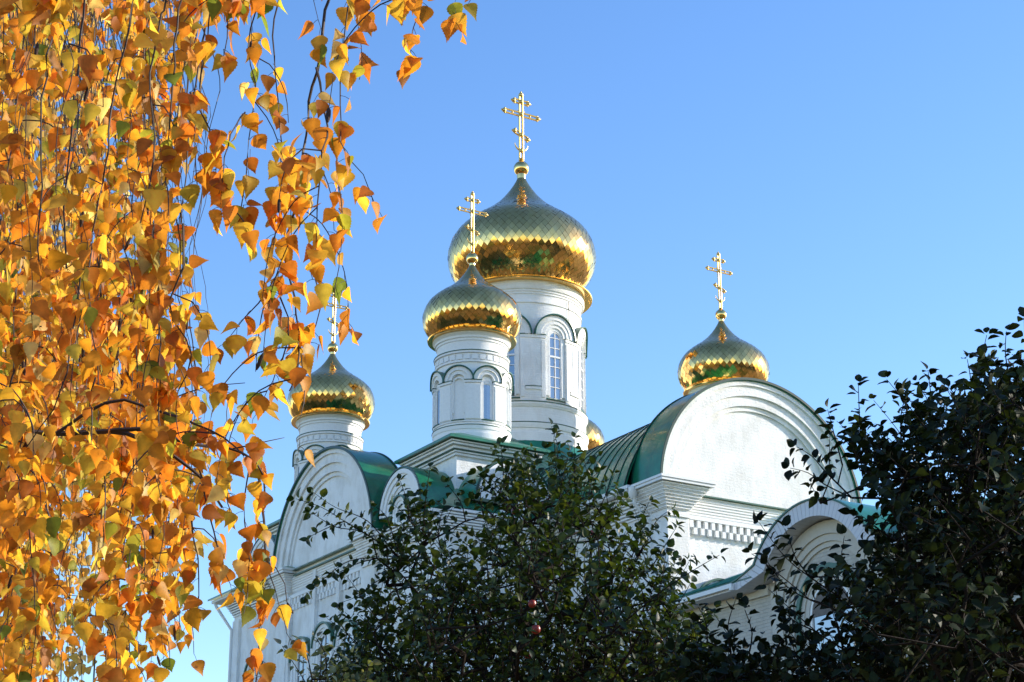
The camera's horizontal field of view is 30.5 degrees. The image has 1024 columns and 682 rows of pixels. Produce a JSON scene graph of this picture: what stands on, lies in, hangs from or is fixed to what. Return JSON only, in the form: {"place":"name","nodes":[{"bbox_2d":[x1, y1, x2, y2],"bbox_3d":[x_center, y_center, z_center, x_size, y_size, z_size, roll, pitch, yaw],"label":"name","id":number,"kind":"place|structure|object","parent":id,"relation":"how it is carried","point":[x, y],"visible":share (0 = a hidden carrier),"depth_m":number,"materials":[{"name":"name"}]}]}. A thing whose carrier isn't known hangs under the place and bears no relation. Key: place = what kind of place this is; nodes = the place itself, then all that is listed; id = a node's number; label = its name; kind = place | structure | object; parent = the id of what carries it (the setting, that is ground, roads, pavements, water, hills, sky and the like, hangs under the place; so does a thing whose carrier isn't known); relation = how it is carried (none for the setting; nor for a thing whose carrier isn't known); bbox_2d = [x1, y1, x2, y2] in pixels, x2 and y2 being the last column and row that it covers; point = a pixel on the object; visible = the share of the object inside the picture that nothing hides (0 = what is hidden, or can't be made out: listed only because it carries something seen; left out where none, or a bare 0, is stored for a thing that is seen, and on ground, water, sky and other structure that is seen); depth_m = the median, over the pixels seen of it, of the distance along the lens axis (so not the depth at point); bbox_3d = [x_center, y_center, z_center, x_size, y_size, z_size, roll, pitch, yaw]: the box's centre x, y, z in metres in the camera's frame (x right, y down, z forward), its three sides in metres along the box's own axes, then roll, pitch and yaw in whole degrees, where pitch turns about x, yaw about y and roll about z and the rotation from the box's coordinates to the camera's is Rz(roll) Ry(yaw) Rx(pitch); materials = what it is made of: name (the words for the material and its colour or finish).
{"place":"outdoors","nodes":[
{"label":"outdoors","id":0,"kind":"place"},
{"bbox_2d":[0,0,1023,681],"label":"sky","id":1,"kind":"structure","parent":0,"point":[855,168],"materials":[{"name":"blue"}]},
{"bbox_2d":[208,92,1020,681],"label":"church","id":2,"kind":"structure","parent":0,"point":[706,454],"depth_m":55.24,"materials":[{"name":"white paint"}]},
{"bbox_2d":[243,661,262,681],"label":"window","id":3,"kind":"structure","parent":2,"relation":"in","point":[247,667],"depth_m":60.33,"materials":[{"name":"white glass"}]},
{"bbox_2d":[288,636,309,681],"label":"window","id":4,"kind":"structure","parent":2,"relation":"in","point":[294,676],"depth_m":57.52,"materials":[{"name":"white glass"}]},
{"bbox_2d":[310,621,333,681],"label":"window","id":5,"kind":"structure","parent":2,"relation":"in","point":[323,625],"depth_m":56.48,"materials":[{"name":"white glass"}]},
{"bbox_2d":[333,619,359,661],"bbox_3d":[-4.836,9.356,54.835,0.200,2.485,1.410,11,-23,-30],"label":"window","id":6,"kind":"structure","parent":2,"relation":"in","point":[346,621],"depth_m":55.20,"materials":[{"name":"glass"}]},
{"bbox_2d":[436,385,439,423],"bbox_3d":[-2.143,1.863,55.387,0.056,1.265,0.379,9,-22,-24],"label":"drum window","id":7,"kind":"structure","parent":2,"relation":"in","point":[438,388],"depth_m":55.43,"materials":[{"name":"blue glass"}]},
{"bbox_2d":[481,378,492,419],"bbox_3d":[-0.741,1.691,54.923,0.379,1.265,0.056,9,-22,-24],"label":"drum window","id":8,"kind":"structure","parent":2,"relation":"in","point":[486,390],"depth_m":54.90,"materials":[{"name":"blue glass"}]},
{"bbox_2d":[487,597,523,681],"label":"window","id":9,"kind":"structure","parent":2,"relation":"in","point":[510,597],"depth_m":51.26,"materials":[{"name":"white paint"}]},
{"bbox_2d":[507,346,515,395],"bbox_3d":[-0.104,0.707,61.183,0.488,2.290,0.070,-5,-20,13],"label":"drum window","id":10,"kind":"structure","parent":2,"relation":"in","point":[511,354],"depth_m":61.13,"materials":[{"name":"blue glass"}]},
{"bbox_2d":[549,332,561,399],"bbox_3d":[1.396,0.779,61.403,0.489,2.290,0.070,11,-23,-30],"label":"drum window","id":11,"kind":"structure","parent":2,"relation":"in","point":[554,338],"depth_m":61.40,"materials":[{"name":"blue glass"}]},
{"bbox_2d":[580,345,582,409],"bbox_3d":[2.294,1.194,62.574,0.070,2.290,0.488,-5,-20,13],"label":"drum window","id":12,"kind":"structure","parent":2,"relation":"in","point":[581,345],"depth_m":62.63,"materials":[{"name":"white glass"}]},
{"bbox_2d":[597,586,625,668],"bbox_3d":[2.654,7.795,50.458,0.200,2.455,1.350,11,-23,-30],"label":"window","id":13,"kind":"structure","parent":2,"relation":"in","point":[610,586],"depth_m":50.37,"materials":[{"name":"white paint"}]},
{"bbox_2d":[795,562,868,678],"bbox_3d":[7.273,7.072,42.653,0.190,4.120,2.240,11,-23,-30],"label":"window","id":14,"kind":"structure","parent":2,"relation":"in","point":[807,606],"depth_m":43.41,"materials":[{"name":"clear glass"}]},
{"label":"ground","id":15,"kind":"structure","parent":0,"visible":0},
{"bbox_2d":[0,0,477,681],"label":"birch tree","id":16,"kind":"object","parent":15,"relation":"on","point":[66,344],"visible":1,"depth_m":3.76,"materials":[{"name":"orange plant"}]},
{"bbox_2d":[273,631,380,681],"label":"shrub","id":17,"kind":"object","parent":15,"relation":"on","point":[321,650],"visible":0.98,"depth_m":9.46,"materials":[{"name":"green plant"}]},
{"bbox_2d":[286,418,728,681],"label":"apple tree","id":18,"kind":"object","parent":15,"relation":"on","point":[535,569],"visible":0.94,"depth_m":10.79,"materials":[{"name":"green plant"}]},
{"bbox_2d":[636,593,822,681],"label":"fruit tree","id":19,"kind":"object","parent":15,"relation":"on","point":[690,669],"visible":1,"depth_m":8.69,"materials":[{"name":"green plant"}]},
{"bbox_2d":[705,306,1023,681],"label":"fruit tree","id":20,"kind":"object","parent":15,"relation":"on","point":[964,601],"visible":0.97,"depth_m":8.65,"materials":[{"name":"green plant"}]}
]}

